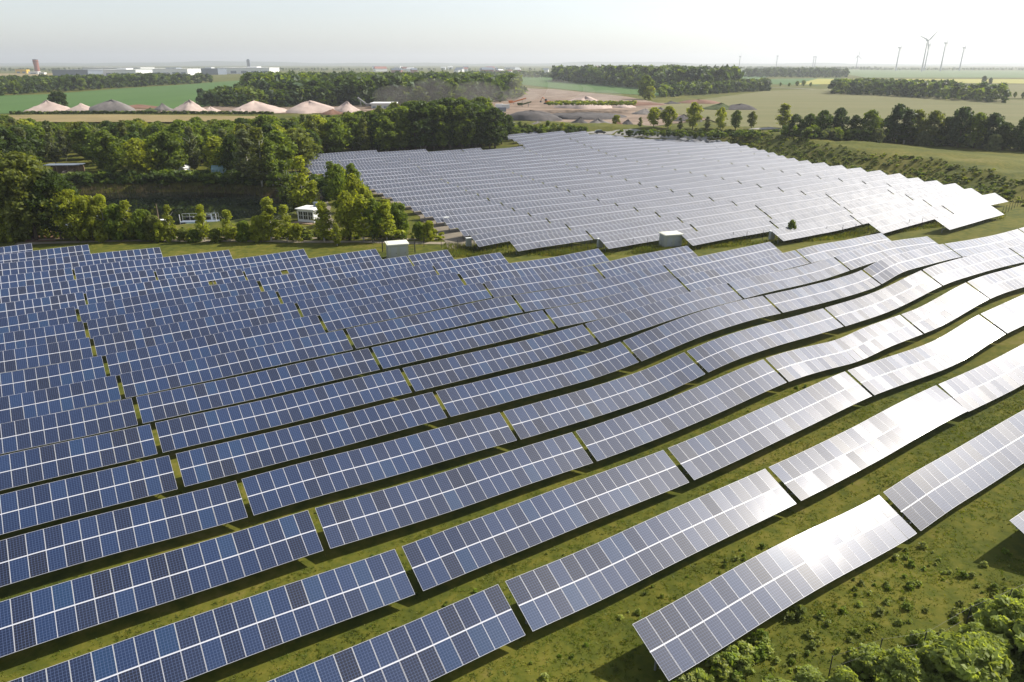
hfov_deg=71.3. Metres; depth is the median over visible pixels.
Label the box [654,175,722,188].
solar table
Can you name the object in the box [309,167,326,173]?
solar table
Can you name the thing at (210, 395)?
solar table
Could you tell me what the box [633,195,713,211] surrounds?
solar table
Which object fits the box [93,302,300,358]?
solar table
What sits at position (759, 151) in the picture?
solar table
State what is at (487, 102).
broadleaf tree
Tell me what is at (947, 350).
solar table
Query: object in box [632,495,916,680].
solar table
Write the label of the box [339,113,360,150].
broadleaf tree
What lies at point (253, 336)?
solar table
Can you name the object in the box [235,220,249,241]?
shrub
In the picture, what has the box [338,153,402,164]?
solar table
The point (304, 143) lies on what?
broadleaf tree
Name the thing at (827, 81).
field
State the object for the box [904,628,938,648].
shrub
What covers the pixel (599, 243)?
inverter cabinet
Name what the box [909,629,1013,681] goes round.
shrub
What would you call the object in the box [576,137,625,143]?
solar table
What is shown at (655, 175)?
solar table
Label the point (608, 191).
solar table
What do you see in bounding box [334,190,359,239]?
broadleaf tree
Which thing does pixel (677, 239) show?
door
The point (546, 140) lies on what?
solar table
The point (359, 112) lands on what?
broadleaf tree
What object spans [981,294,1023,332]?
solar table
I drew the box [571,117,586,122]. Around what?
heap
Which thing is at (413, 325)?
solar table
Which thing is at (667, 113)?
broadleaf tree
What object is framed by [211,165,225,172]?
greenhouse
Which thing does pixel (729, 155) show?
solar table
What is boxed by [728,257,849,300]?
solar table
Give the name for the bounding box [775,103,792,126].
birch tree
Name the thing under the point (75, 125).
broadleaf tree
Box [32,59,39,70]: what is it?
water tower
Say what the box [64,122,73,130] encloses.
broadleaf tree
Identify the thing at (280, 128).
broadleaf tree
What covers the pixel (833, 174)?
solar table
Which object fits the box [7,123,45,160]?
broadleaf tree
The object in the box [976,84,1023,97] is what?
field
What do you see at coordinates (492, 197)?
solar table
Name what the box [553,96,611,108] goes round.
heap
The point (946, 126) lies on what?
broadleaf tree
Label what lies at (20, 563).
solar table
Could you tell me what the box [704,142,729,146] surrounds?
solar table
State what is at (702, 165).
solar table
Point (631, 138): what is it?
solar table
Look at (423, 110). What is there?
poplar tree
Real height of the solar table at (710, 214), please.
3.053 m
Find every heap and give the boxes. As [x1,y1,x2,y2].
[23,100,69,111]
[65,103,88,111]
[89,99,134,111]
[129,104,157,108]
[154,103,172,110]
[171,99,207,112]
[206,107,220,111]
[230,101,286,112]
[286,100,334,113]
[320,109,341,114]
[334,101,359,112]
[509,110,562,120]
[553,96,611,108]
[553,112,626,119]
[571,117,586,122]
[590,118,611,123]
[613,105,634,107]
[618,101,663,105]
[622,119,632,124]
[632,108,657,114]
[664,101,680,103]
[670,114,702,121]
[678,99,719,103]
[703,103,729,109]
[728,104,756,109]
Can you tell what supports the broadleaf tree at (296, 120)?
on the ground at (1008, 164)
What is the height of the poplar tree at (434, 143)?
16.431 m
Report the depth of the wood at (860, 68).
3421.12 m
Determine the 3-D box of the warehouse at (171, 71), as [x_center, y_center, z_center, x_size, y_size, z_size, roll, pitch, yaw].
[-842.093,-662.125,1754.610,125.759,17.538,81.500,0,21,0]
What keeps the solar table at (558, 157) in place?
on the ground at (1008, 164)
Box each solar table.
[0,243,32,255]
[0,244,89,265]
[0,247,162,276]
[0,268,73,288]
[0,269,155,302]
[0,292,85,317]
[0,307,77,333]
[0,321,85,351]
[0,337,92,372]
[0,356,105,396]
[0,375,120,424]
[0,398,137,453]
[0,424,156,490]
[0,455,177,534]
[0,481,247,586]
[0,510,322,657]
[9,549,414,681]
[74,250,231,278]
[78,279,260,325]
[86,269,245,303]
[87,290,280,338]
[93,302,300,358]
[106,314,324,378]
[120,330,352,399]
[136,348,379,423]
[155,249,308,280]
[155,369,411,452]
[176,392,446,486]
[242,412,516,514]
[243,249,381,280]
[259,256,411,291]
[268,584,524,681]
[277,264,437,303]
[290,160,341,169]
[296,272,463,316]
[300,163,339,172]
[309,158,336,162]
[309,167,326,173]
[314,154,353,159]
[315,432,592,548]
[318,150,376,156]
[320,282,491,331]
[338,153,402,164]
[340,156,406,162]
[341,158,409,165]
[343,161,413,169]
[345,164,416,172]
[346,296,521,350]
[355,149,426,155]
[357,167,421,174]
[360,170,425,179]
[360,172,431,184]
[365,175,440,188]
[372,310,555,370]
[373,179,447,193]
[381,183,456,198]
[389,187,464,201]
[399,191,477,205]
[402,450,688,590]
[403,149,462,157]
[403,325,597,392]
[408,151,467,160]
[408,195,487,211]
[409,250,453,266]
[410,154,471,162]
[414,156,479,166]
[416,159,481,169]
[419,200,501,218]
[420,161,486,172]
[426,164,493,175]
[431,167,502,178]
[431,205,512,225]
[432,252,507,274]
[436,342,637,417]
[439,170,512,181]
[443,210,529,231]
[446,173,520,185]
[456,176,534,189]
[457,216,549,235]
[459,249,608,284]
[462,148,481,153]
[464,180,543,193]
[468,146,523,155]
[471,222,570,248]
[472,149,528,158]
[475,183,555,197]
[477,151,534,160]
[482,154,541,163]
[484,265,603,298]
[486,188,568,201]
[487,156,547,166]
[494,159,555,168]
[500,192,584,207]
[501,161,565,171]
[503,353,704,439]
[505,469,795,630]
[508,131,537,139]
[509,229,592,251]
[511,131,564,141]
[511,164,576,174]
[511,196,598,212]
[513,265,674,314]
[516,137,541,144]
[520,167,586,178]
[522,137,569,148]
[524,140,577,149]
[527,200,615,217]
[529,142,584,152]
[531,170,598,181]
[535,145,591,155]
[541,131,588,140]
[541,148,598,158]
[541,173,610,187]
[545,205,636,224]
[545,278,688,329]
[547,151,605,160]
[554,176,625,189]
[556,154,614,163]
[564,156,625,165]
[565,210,658,231]
[566,180,639,193]
[570,134,626,140]
[575,159,636,169]
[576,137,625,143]
[576,360,786,460]
[581,183,655,200]
[583,139,632,146]
[585,161,647,171]
[585,215,681,241]
[586,283,741,342]
[590,142,640,149]
[595,187,672,202]
[595,246,697,277]
[597,144,649,152]
[598,164,660,175]
[598,223,695,251]
[605,146,657,154]
[609,166,675,178]
[613,149,667,158]
[613,191,691,206]
[623,169,690,182]
[624,151,677,160]
[624,296,779,360]
[625,137,644,141]
[632,138,676,143]
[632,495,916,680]
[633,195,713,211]
[636,154,693,163]
[637,172,705,185]
[640,140,685,146]
[646,156,702,165]
[648,142,695,147]
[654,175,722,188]
[654,199,735,216]
[656,143,707,150]
[660,158,718,168]
[664,242,781,277]
[667,145,715,152]
[668,372,871,479]
[669,179,739,192]
[672,161,731,171]
[676,204,760,223]
[677,147,727,155]
[678,250,808,290]
[682,220,776,246]
[686,139,708,143]
[687,309,843,371]
[688,163,747,174]
[688,182,759,196]
[689,149,739,158]
[689,211,770,230]
[695,140,721,145]
[702,151,752,159]
[702,166,763,176]
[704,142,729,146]
[708,186,781,201]
[714,143,739,148]
[716,153,768,162]
[720,168,782,180]
[726,145,748,150]
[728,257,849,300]
[729,155,786,165]
[731,190,804,205]
[736,171,799,187]
[739,148,756,152]
[745,158,798,170]
[752,150,767,154]
[754,192,828,210]
[755,174,819,188]
[761,160,811,170]
[763,198,839,221]
[765,270,879,315]
[766,152,777,155]
[766,315,921,381]
[769,205,851,228]
[769,386,967,500]
[771,215,860,243]
[777,177,841,192]
[779,162,828,173]
[796,165,845,175]
[797,233,890,264]
[800,180,866,194]
[816,167,865,179]
[824,182,890,198]
[825,271,940,325]
[832,188,893,206]
[835,236,938,269]
[838,170,886,181]
[843,193,912,213]
[848,315,1004,394]
[850,199,931,223]
[861,173,907,183]
[864,244,960,283]
[869,205,952,233]
[883,410,1023,530]
[885,177,926,191]
[887,180,942,193]
[901,283,988,332]
[904,183,962,199]
[922,188,980,206]
[923,248,1023,284]
[935,205,1003,232]
[938,344,1023,411]
[941,193,1007,215]
[946,229,1023,259]
[968,265,1023,298]
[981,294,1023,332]
[1009,244,1023,263]
[1009,511,1023,533]
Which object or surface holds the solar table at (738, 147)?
on the ground at (1008, 164)
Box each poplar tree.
[358,117,372,150]
[368,113,376,149]
[381,109,398,150]
[397,106,415,149]
[406,107,424,150]
[410,100,434,148]
[425,106,440,149]
[433,104,453,149]
[441,97,455,117]
[442,106,455,149]
[451,99,461,146]
[471,103,486,147]
[481,109,499,148]
[489,107,504,147]
[499,110,508,143]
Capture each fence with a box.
[372,198,1021,251]
[381,239,415,252]
[828,588,1014,678]
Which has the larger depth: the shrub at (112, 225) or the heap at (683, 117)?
the heap at (683, 117)
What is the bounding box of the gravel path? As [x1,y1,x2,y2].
[370,189,479,249]
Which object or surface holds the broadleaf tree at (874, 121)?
on the ground at (1008, 164)
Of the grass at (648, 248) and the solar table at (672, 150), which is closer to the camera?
the grass at (648, 248)
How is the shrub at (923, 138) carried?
on the ground at (1008, 164)
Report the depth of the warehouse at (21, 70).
2049.67 m
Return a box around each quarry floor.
[135,105,399,112]
[491,88,705,125]
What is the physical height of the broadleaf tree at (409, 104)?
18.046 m
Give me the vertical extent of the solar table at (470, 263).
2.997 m
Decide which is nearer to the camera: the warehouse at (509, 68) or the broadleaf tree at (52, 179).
the broadleaf tree at (52, 179)
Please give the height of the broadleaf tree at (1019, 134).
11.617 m
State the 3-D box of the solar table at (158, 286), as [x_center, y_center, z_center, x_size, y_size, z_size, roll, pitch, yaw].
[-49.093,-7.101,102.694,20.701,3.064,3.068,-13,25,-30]
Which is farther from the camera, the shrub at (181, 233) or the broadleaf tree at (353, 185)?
the broadleaf tree at (353, 185)
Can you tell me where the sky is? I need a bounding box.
[0,0,1023,63]
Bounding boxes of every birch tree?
[6,116,15,125]
[12,127,36,156]
[42,124,62,162]
[55,128,70,160]
[93,193,112,239]
[115,120,127,138]
[116,200,134,237]
[161,204,177,240]
[183,125,202,170]
[193,204,212,240]
[217,128,226,138]
[219,209,236,240]
[231,128,256,176]
[234,123,255,159]
[244,123,255,151]
[245,126,274,186]
[257,196,281,240]
[260,139,279,185]
[275,160,291,201]
[277,204,293,240]
[288,155,316,206]
[288,181,301,213]
[304,115,320,153]
[307,180,320,204]
[311,200,334,241]
[320,161,333,190]
[332,223,341,245]
[350,194,377,240]
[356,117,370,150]
[375,105,383,113]
[377,202,395,239]
[638,117,642,125]
[677,118,683,128]
[703,116,710,128]
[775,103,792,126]
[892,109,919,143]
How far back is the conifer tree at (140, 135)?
257.77 m
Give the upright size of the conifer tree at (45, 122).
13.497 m
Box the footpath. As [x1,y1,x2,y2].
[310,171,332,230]
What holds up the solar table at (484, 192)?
on the ground at (1008, 164)
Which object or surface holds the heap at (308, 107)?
on the quarry floor at (362, 108)
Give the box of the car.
[594,130,605,133]
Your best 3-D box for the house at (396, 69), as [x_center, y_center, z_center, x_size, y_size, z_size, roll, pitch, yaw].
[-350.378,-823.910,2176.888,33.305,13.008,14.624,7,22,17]
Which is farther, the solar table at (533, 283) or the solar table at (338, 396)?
the solar table at (533, 283)
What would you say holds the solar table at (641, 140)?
on the ground at (1008, 164)
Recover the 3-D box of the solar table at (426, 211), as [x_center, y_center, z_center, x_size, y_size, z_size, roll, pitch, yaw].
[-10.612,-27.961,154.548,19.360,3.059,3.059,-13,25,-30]
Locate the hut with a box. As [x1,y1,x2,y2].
[292,202,317,224]
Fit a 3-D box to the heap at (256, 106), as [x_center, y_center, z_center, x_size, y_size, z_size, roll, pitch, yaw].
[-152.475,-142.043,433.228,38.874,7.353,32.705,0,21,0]
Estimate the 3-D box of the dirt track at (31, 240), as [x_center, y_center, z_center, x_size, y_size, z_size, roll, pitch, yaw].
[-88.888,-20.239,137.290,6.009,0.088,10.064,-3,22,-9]
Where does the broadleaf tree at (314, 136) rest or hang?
on the ground at (1008, 164)
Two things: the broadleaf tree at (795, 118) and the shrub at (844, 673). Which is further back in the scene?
the broadleaf tree at (795, 118)
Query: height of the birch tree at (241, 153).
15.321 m
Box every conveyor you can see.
[357,97,370,107]
[517,101,530,106]
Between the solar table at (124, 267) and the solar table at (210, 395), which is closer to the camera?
the solar table at (210, 395)
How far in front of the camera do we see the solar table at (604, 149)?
258.05 m
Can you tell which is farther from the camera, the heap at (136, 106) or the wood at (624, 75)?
the wood at (624, 75)
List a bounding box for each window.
[298,211,303,219]
[303,211,307,219]
[308,212,312,219]
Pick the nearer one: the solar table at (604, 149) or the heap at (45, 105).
the solar table at (604, 149)
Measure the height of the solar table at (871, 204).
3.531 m
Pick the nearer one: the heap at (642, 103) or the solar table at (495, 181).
the solar table at (495, 181)
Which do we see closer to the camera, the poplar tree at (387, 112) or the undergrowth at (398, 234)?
the undergrowth at (398, 234)
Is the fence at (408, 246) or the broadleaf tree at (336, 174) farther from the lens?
the broadleaf tree at (336, 174)
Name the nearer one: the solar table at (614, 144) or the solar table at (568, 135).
the solar table at (614, 144)
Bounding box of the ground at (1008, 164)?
[0,66,1023,681]
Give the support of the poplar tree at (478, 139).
on the ground at (1008, 164)
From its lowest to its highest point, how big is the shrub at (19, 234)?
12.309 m
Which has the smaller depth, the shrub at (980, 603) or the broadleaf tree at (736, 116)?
the shrub at (980, 603)
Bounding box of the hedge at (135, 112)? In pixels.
[9,110,274,113]
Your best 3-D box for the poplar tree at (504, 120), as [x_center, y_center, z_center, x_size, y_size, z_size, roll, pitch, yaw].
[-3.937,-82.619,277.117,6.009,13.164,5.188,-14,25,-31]
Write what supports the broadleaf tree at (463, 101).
on the ground at (1008, 164)
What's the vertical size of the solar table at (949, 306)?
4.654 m
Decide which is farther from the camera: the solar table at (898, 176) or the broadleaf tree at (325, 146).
the broadleaf tree at (325, 146)
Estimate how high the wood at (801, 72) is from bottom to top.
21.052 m
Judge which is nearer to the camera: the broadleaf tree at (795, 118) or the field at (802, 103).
the broadleaf tree at (795, 118)
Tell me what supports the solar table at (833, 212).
on the ground at (1008, 164)
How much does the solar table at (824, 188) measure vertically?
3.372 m
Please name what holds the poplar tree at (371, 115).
on the ground at (1008, 164)
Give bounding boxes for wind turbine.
[895,38,902,70]
[919,30,938,70]
[923,39,931,70]
[939,30,949,70]
[958,41,966,70]
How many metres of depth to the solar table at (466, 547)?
50.51 m
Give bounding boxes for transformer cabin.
[385,240,408,258]
[658,231,683,246]
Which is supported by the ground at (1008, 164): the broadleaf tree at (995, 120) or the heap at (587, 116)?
the broadleaf tree at (995, 120)
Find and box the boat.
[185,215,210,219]
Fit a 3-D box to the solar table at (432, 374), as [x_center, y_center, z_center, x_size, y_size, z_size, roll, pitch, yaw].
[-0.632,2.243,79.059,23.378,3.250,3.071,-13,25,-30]
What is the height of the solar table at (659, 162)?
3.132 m
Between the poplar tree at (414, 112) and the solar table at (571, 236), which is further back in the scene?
the poplar tree at (414, 112)
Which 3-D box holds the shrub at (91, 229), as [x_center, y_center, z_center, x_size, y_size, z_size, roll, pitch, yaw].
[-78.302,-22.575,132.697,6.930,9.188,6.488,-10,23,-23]
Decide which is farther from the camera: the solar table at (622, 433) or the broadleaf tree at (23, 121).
the broadleaf tree at (23, 121)
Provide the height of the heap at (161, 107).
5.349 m
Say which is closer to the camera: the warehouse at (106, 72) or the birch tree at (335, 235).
the birch tree at (335, 235)
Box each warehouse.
[15,69,29,72]
[28,71,40,73]
[52,70,102,75]
[82,67,154,69]
[89,68,152,75]
[152,68,200,74]
[187,67,226,74]
[226,67,278,73]
[370,102,397,107]
[504,67,519,69]
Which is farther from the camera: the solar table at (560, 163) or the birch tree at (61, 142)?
the birch tree at (61, 142)
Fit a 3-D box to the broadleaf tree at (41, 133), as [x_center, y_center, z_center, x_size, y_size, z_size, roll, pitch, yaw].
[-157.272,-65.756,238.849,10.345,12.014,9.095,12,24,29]
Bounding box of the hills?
[0,61,1023,65]
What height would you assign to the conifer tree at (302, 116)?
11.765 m
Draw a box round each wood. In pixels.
[0,67,542,70]
[0,72,213,95]
[195,83,336,106]
[237,70,528,105]
[471,70,551,77]
[550,64,744,89]
[656,77,771,96]
[687,66,881,69]
[741,67,849,77]
[828,77,1011,102]
[866,67,1023,69]
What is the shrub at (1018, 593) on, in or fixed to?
on the ground at (1008, 164)
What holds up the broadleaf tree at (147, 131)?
on the ground at (1008, 164)
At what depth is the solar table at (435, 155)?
243.20 m
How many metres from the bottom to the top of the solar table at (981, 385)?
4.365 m
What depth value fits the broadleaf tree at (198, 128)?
235.28 m
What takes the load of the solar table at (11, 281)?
on the ground at (1008, 164)
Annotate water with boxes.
[49,192,294,227]
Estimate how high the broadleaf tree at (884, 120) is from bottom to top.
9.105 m
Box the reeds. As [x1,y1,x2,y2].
[70,183,323,201]
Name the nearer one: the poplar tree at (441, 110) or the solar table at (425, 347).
the solar table at (425, 347)
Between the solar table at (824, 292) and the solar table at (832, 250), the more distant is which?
the solar table at (832, 250)
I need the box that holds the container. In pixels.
[497,107,505,111]
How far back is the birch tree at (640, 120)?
309.52 m
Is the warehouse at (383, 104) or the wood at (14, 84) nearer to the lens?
the warehouse at (383, 104)
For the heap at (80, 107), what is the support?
on the quarry floor at (362, 108)
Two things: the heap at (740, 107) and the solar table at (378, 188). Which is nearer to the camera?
the solar table at (378, 188)
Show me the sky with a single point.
(47, 31)
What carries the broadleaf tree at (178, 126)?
on the ground at (1008, 164)
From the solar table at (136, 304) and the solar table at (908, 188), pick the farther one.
the solar table at (908, 188)
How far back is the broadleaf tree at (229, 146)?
198.44 m
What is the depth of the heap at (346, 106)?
425.71 m
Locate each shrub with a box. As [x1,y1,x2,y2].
[0,190,38,241]
[0,208,17,242]
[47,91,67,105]
[69,195,108,242]
[102,204,130,240]
[127,209,153,240]
[142,215,167,242]
[153,221,172,241]
[176,228,187,240]
[186,229,202,242]
[208,228,223,242]
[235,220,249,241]
[248,215,269,242]
[291,223,303,241]
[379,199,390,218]
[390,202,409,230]
[412,221,422,239]
[421,220,434,241]
[612,115,620,123]
[643,86,655,99]
[762,676,796,681]
[793,664,825,681]
[827,665,859,681]
[850,642,886,678]
[870,644,925,681]
[872,128,885,142]
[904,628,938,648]
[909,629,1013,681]
[911,641,954,681]
[913,131,931,145]
[958,621,1023,681]
[962,597,995,620]
[972,594,1023,649]
[983,134,1003,150]
[1004,587,1023,600]
[1007,618,1023,677]
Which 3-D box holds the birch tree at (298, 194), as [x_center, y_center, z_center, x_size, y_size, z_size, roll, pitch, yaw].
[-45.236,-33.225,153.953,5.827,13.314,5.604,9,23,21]
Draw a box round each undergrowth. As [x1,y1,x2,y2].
[6,371,844,681]
[20,226,444,240]
[60,168,369,201]
[507,123,587,133]
[540,541,1023,681]
[546,100,636,105]
[617,128,780,137]
[668,128,1023,205]
[780,123,1023,150]
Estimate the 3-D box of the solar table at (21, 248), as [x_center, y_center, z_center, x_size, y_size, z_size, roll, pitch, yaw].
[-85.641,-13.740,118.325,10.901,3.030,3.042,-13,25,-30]
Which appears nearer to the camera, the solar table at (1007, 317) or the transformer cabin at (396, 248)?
the solar table at (1007, 317)
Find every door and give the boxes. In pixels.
[391,247,396,257]
[400,247,405,256]
[667,237,672,246]
[674,237,679,246]
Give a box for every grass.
[442,212,1005,257]
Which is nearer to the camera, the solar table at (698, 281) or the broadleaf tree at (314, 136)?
the solar table at (698, 281)
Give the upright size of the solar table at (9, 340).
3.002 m
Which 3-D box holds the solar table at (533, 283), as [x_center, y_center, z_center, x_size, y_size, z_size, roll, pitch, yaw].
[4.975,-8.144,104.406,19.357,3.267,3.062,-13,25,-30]
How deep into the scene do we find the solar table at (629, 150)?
251.78 m
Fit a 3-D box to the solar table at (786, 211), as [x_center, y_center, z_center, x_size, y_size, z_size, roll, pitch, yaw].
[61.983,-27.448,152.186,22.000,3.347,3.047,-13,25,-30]
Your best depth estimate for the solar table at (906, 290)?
91.48 m
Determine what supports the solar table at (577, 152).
on the ground at (1008, 164)
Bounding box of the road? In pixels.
[566,127,780,139]
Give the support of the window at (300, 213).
in the hut
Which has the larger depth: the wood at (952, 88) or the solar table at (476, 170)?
the wood at (952, 88)
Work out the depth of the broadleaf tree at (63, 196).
130.10 m
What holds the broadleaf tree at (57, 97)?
on the ground at (1008, 164)
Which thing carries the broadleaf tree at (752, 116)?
on the ground at (1008, 164)
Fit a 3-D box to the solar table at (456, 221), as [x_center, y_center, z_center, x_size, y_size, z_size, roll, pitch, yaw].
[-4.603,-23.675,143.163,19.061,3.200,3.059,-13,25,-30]
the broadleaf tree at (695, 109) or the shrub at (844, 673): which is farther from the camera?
the broadleaf tree at (695, 109)
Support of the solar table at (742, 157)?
on the ground at (1008, 164)
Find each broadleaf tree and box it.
[0,115,15,122]
[0,127,34,167]
[0,150,60,239]
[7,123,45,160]
[16,119,33,125]
[23,169,80,239]
[25,118,42,126]
[30,126,54,161]
[46,122,66,140]
[47,188,87,240]
[58,122,67,127]
[63,121,95,155]
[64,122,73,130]
[65,126,79,151]
[66,123,93,159]
[80,137,115,168]
[85,130,126,172]
[95,120,111,128]
[102,123,128,138]
[119,137,159,175]
[120,132,143,169]
[124,120,145,134]
[138,120,147,128]
[140,122,164,138]
[142,132,179,168]
[145,130,189,169]
[158,119,203,160]
[176,134,201,167]
[188,116,206,125]
[192,122,212,162]
[199,136,225,171]
[200,120,216,138]
[202,134,218,161]
[208,119,235,137]
[214,141,244,171]
[221,133,239,169]
[222,127,231,137]
[234,118,249,123]
[247,114,280,127]
[250,124,287,159]
[259,130,297,171]
[273,124,291,141]
[281,120,296,129]
[281,127,321,172]
[289,117,300,124]
[293,125,306,148]
[300,114,330,150]
[303,129,323,158]
[318,117,332,151]
[321,117,355,153]
[325,164,347,208]
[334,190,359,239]
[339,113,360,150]
[343,173,365,205]
[344,163,360,179]
[355,110,364,118]
[356,110,378,148]
[357,186,373,213]
[363,198,383,239]
[366,116,387,151]
[368,115,400,151]
[388,108,410,150]
[401,102,414,149]
[448,105,479,149]
[457,103,484,148]
[458,98,470,104]
[470,96,493,106]
[504,114,514,137]
[636,75,654,99]
[647,107,660,126]
[660,106,677,128]
[685,102,703,129]
[715,107,726,129]
[730,110,742,129]
[746,111,757,127]
[787,114,803,128]
[788,219,796,229]
[801,113,815,127]
[813,110,833,134]
[831,107,849,129]
[845,114,864,129]
[859,109,883,135]
[881,117,889,141]
[884,103,909,142]
[908,109,926,143]
[919,110,945,136]
[937,116,953,145]
[948,106,975,146]
[966,112,989,147]
[978,112,1005,145]
[994,122,1016,149]
[1012,117,1023,150]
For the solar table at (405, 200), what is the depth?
165.80 m
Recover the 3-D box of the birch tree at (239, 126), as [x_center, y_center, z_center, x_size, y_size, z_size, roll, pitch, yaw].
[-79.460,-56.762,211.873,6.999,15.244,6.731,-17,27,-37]
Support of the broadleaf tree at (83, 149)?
on the ground at (1008, 164)
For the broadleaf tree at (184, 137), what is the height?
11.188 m
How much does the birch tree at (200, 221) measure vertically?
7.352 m
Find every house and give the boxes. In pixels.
[373,67,386,71]
[391,68,402,72]
[480,67,493,71]
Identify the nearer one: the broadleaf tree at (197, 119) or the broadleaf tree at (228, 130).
the broadleaf tree at (228, 130)
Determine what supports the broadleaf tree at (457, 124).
on the ground at (1008, 164)
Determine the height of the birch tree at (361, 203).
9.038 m
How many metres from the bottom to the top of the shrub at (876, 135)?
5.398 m
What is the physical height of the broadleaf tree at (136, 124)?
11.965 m
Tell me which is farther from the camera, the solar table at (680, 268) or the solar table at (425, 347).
the solar table at (680, 268)
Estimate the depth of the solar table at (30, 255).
116.48 m
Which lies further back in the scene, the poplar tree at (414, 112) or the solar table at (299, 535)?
the poplar tree at (414, 112)
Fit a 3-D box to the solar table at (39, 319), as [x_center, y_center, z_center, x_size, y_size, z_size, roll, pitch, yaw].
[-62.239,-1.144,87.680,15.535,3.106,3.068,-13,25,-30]
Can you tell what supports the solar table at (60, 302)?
on the ground at (1008, 164)
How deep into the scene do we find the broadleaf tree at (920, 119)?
255.68 m
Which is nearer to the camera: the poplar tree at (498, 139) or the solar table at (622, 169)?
the solar table at (622, 169)
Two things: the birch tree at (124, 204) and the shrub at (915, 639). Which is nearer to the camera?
the shrub at (915, 639)
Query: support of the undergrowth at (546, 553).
on the ground at (1008, 164)
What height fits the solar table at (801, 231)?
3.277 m
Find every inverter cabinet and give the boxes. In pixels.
[465,237,471,246]
[597,238,602,248]
[768,230,774,240]
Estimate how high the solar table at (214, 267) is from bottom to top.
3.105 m
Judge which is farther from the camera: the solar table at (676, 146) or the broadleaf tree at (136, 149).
the solar table at (676, 146)
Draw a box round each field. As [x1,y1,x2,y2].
[0,73,52,76]
[0,81,238,113]
[9,114,257,121]
[522,75,658,95]
[635,89,1023,131]
[741,69,1023,77]
[742,72,839,84]
[794,79,1023,84]
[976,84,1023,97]
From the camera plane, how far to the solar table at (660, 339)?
83.85 m
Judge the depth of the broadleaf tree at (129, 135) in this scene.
213.35 m
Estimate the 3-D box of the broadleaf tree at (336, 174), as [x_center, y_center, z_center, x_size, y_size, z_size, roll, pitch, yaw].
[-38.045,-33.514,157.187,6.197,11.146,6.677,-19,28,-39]
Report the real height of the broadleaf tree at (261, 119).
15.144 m
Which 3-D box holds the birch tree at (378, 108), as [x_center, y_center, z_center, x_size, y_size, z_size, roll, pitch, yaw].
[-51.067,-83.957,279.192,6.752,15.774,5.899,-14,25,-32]
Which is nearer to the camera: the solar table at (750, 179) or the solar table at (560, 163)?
the solar table at (750, 179)
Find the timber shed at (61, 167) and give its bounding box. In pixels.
[43,163,84,173]
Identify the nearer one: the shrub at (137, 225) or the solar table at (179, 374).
the solar table at (179, 374)
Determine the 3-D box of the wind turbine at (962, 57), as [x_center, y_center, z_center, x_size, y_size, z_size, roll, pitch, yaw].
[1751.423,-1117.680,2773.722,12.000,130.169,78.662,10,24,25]
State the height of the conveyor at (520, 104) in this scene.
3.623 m
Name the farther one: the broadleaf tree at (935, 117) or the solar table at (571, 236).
the broadleaf tree at (935, 117)
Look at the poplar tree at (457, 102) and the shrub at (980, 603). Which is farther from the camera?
the poplar tree at (457, 102)
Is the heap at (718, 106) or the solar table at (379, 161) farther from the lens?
the heap at (718, 106)
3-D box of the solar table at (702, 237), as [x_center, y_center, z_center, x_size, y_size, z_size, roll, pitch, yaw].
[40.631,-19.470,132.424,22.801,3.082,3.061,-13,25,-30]
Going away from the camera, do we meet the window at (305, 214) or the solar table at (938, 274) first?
the solar table at (938, 274)
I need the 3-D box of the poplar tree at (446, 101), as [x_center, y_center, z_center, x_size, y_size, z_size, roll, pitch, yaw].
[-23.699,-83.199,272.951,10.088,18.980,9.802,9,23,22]
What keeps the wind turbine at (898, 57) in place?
on the field at (938, 74)
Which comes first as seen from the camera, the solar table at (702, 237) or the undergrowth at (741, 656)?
the undergrowth at (741, 656)
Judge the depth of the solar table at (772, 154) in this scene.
241.76 m
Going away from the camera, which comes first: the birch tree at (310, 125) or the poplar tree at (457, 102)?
the birch tree at (310, 125)
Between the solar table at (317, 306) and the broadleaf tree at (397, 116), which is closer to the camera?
the solar table at (317, 306)
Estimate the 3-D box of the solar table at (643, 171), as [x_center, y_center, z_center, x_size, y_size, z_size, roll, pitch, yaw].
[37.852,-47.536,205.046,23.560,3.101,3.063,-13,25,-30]
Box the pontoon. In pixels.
[179,213,219,223]
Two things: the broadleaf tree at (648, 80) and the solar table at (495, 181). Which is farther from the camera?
the broadleaf tree at (648, 80)
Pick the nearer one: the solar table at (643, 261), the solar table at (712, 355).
the solar table at (712, 355)
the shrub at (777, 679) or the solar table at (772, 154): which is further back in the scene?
the solar table at (772, 154)
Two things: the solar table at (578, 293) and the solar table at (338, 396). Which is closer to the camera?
the solar table at (338, 396)
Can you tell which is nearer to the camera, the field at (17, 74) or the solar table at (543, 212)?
the solar table at (543, 212)
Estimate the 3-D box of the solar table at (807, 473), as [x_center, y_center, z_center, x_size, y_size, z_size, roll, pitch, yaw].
[30.105,8.681,59.426,22.628,4.244,3.136,-13,25,-30]

